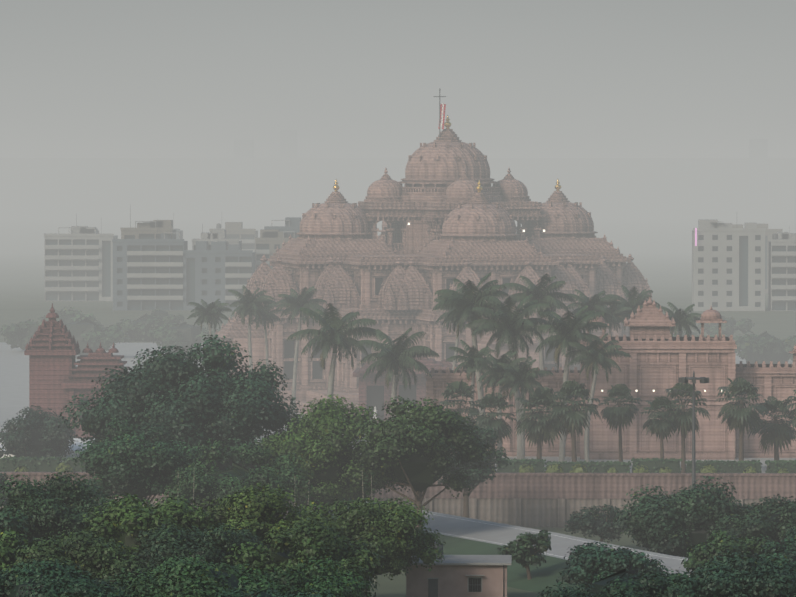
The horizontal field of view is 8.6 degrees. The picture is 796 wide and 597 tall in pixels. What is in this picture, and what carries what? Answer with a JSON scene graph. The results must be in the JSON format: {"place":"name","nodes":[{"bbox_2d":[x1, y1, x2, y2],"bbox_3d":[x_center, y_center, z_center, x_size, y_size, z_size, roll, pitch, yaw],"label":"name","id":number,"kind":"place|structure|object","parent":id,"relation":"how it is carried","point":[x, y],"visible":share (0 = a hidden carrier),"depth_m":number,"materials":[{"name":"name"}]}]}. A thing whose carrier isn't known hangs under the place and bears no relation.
{"place":"outdoors","nodes":[
{"label":"outdoors","id":0,"kind":"place"},
{"bbox_2d":[24,303,129,437],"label":"shrine","id":1,"kind":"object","parent":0,"point":[58,378],"depth_m":696.05,"materials":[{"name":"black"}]},
{"bbox_2d":[79,398,109,422],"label":"red sandstone building openings","id":2,"kind":"object","parent":1,"relation":"in","point":[84,399],"visible":0.1,"depth_m":695.62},
{"bbox_2d":[0,158,795,596],"bbox_3d":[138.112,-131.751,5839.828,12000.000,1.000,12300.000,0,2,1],"label":"haze","id":3,"kind":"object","parent":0,"point":[648,212],"depth_m":3725.14,"materials":[{"name":"grey"}]},
{"bbox_2d":[173,462,377,581],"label":"tree trunks","id":4,"kind":"object","parent":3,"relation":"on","point":[311,485],"depth_m":541.51,"materials":[{"name":"brown wood"}]},
{"bbox_2d":[0,335,795,596],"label":"trees","id":5,"kind":"object","parent":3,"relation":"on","point":[233,534],"depth_m":545.95,"materials":[{"name":"green plant"}]},
{"bbox_2d":[0,498,795,527],"bbox_3d":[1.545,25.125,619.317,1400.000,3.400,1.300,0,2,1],"label":"ground","id":6,"kind":"structure","parent":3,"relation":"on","point":[527,512],"depth_m":618.58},
{"bbox_2d":[0,472,795,498],"bbox_3d":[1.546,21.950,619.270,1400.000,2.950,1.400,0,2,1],"label":"boundary wall","id":7,"kind":"structure","parent":6,"relation":"on","point":[594,485],"depth_m":618.15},
{"bbox_2d":[0,307,795,363],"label":"tree belt","id":8,"kind":"object","parent":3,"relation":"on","point":[165,328],"depth_m":960.74,"materials":[{"name":"green plant"}]},
{"bbox_2d":[44,217,795,310],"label":"apartments","id":9,"kind":"structure","parent":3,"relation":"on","point":[707,228],"depth_m":1394.91,"materials":[{"name":"grey concrete"}]},
{"bbox_2d":[44,220,795,299],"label":"balconies","id":10,"kind":"structure","parent":9,"relation":"attached to","point":[249,275],"depth_m":1394.45,"materials":[{"name":"grey concrete"}]},
{"bbox_2d":[45,233,795,309],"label":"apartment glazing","id":11,"kind":"structure","parent":9,"relation":"attached to","point":[178,305],"depth_m":1396.66,"materials":[{"name":"grey glass"}]},
{"bbox_2d":[76,211,777,249],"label":"rooftop structures","id":12,"kind":"object","parent":9,"relation":"on","point":[774,236],"visible":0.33,"depth_m":1403.62,"materials":[{"name":"grey concrete"}]},
{"bbox_2d":[695,228,696,245],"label":"pink sign light","id":13,"kind":"object","parent":9,"relation":"attached to","point":[695,236],"visible":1,"depth_m":1389.92,"materials":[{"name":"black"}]},
{"bbox_2d":[328,517,681,595],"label":"embankment grass","id":14,"kind":"structure","parent":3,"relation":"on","point":[547,573],"depth_m":544.78,"materials":[{"name":"green plant"}]},
{"bbox_2d":[673,371,708,488],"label":"floodlight mast","id":15,"kind":"object","parent":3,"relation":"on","point":[693,379],"visible":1,"depth_m":592.64,"materials":[{"name":"metal"}]},
{"bbox_2d":[0,342,795,472],"bbox_3d":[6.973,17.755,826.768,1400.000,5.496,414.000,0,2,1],"label":"ground","id":16,"kind":"structure","parent":0,"point":[14,381],"depth_m":880.74,"materials":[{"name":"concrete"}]},
{"bbox_2d":[0,438,94,463],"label":"white canopy roof","id":17,"kind":"structure","parent":16,"relation":"on","point":[75,447],"depth_m":651.73,"materials":[{"name":"paint"}]},
{"bbox_2d":[0,456,795,472],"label":"hedge","id":18,"kind":"object","parent":16,"relation":"on","point":[51,464],"visible":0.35,"depth_m":624.50,"materials":[{"name":"green plant"}]},
{"bbox_2d":[15,463,788,472],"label":"clipped shrubs","id":19,"kind":"object","parent":16,"relation":"on","point":[579,469],"visible":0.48,"depth_m":621.89,"materials":[{"name":"green plant"}]},
{"bbox_2d":[353,356,456,423],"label":"gate porch","id":20,"kind":"object","parent":16,"relation":"on","point":[428,363],"visible":0.42,"depth_m":738.75,"materials":[{"name":"pink stone"}]},
{"bbox_2d":[367,385,415,419],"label":"doorways","id":21,"kind":"structure","parent":20,"relation":"in","point":[375,395],"depth_m":740.02,"materials":[{"name":"grey"}]},
{"bbox_2d":[208,312,681,465],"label":"palm trunks","id":22,"kind":"object","parent":16,"relation":"on","point":[520,444],"visible":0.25,"depth_m":655.10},
{"bbox_2d":[208,299,680,390],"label":"royal palm crownshafts","id":23,"kind":"object","parent":22,"relation":"on","point":[335,351],"visible":0.12,"depth_m":661.20,"materials":[{"name":"green plant"}]},
{"bbox_2d":[187,272,795,455],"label":"palm fronds","id":24,"kind":"object","parent":22,"relation":"attached to","point":[466,306],"visible":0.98,"depth_m":648.58,"materials":[{"name":"green plant"}]},
{"bbox_2d":[425,297,795,459],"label":"parikrama enclosure","id":25,"kind":"object","parent":16,"relation":"on","point":[661,361],"visible":0.54,"depth_m":658.93,"materials":[{"name":"pink stone"}]},
{"bbox_2d":[458,399,778,472],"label":"palm trunks","id":26,"kind":"object","parent":16,"relation":"on","point":[683,450],"visible":0.31,"depth_m":630.57,"materials":[{"name":"brown plant"}]},
{"bbox_2d":[0,0,795,157],"label":"sky","id":27,"kind":"structure","parent":0,"point":[79,78],"materials":[{"name":"grey"}]},
{"bbox_2d":[221,217,670,414],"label":"temple walls","id":28,"kind":"structure","parent":0,"point":[416,234],"depth_m":773.46,"materials":[{"name":"pink stone"}]},
{"bbox_2d":[284,225,581,378],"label":"temple openings","id":29,"kind":"object","parent":28,"relation":"in","point":[289,348],"visible":0.02,"depth_m":777.52,"materials":[{"name":"brown stone"}]},
{"bbox_2d":[215,129,676,392],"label":"temple","id":30,"kind":"structure","parent":28,"relation":"on","point":[446,172],"depth_m":781.98,"materials":[{"name":"pink stone"}]},
{"bbox_2d":[433,89,445,139],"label":"flagpole","id":31,"kind":"object","parent":30,"relation":"on","point":[439,96],"visible":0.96,"depth_m":791.12,"materials":[{"name":"metal"}]},
{"bbox_2d":[438,104,445,128],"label":"temple flag","id":32,"kind":"object","parent":31,"relation":"attached to","point":[443,115],"depth_m":791.20,"materials":[{"name":"fabric"}]},
{"bbox_2d":[333,115,560,192],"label":"finials","id":33,"kind":"object","parent":30,"relation":"on","point":[447,125],"visible":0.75,"depth_m":791.86,"materials":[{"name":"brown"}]},
{"bbox_2d":[406,565,506,596],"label":"house walls","id":34,"kind":"structure","parent":0,"point":[452,580],"depth_m":518.86,"materials":[{"name":"beige paint"}]},
{"bbox_2d":[410,554,511,591],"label":"flat roof","id":35,"kind":"structure","parent":34,"relation":"on","point":[478,560],"depth_m":520.28,"materials":[{"name":"grey concrete"}]},
{"bbox_2d":[428,542,503,596],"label":"house openings","id":36,"kind":"object","parent":34,"relation":"in","point":[432,587],"visible":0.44,"depth_m":518.91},
{"bbox_2d":[469,578,480,591],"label":"window grille","id":37,"kind":"object","parent":36,"relation":"in","point":[474,584],"visible":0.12,"depth_m":519.07,"materials":[{"name":"black metal"}]},
{"bbox_2d":[234,130,767,204],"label":"distant towers","id":38,"kind":"structure","parent":0,"point":[244,172],"depth_m":3594.97,"materials":[{"name":"grey concrete"}]},
{"bbox_2d":[346,505,693,576],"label":"embankment road","id":39,"kind":"structure","parent":0,"point":[465,528],"depth_m":574.20,"materials":[{"name":"grey asphalt"}]},
{"bbox_2d":[364,502,687,560],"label":"embankment kerbs","id":40,"kind":"structure","parent":39,"relation":"on","point":[548,532],"depth_m":568.29,"materials":[{"name":"concrete"}]},
{"bbox_2d":[422,512,682,559],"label":"road markings","id":41,"kind":"object","parent":39,"relation":"on","point":[532,531],"visible":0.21,"depth_m":570.22,"materials":[{"name":"white paint"}]}
]}

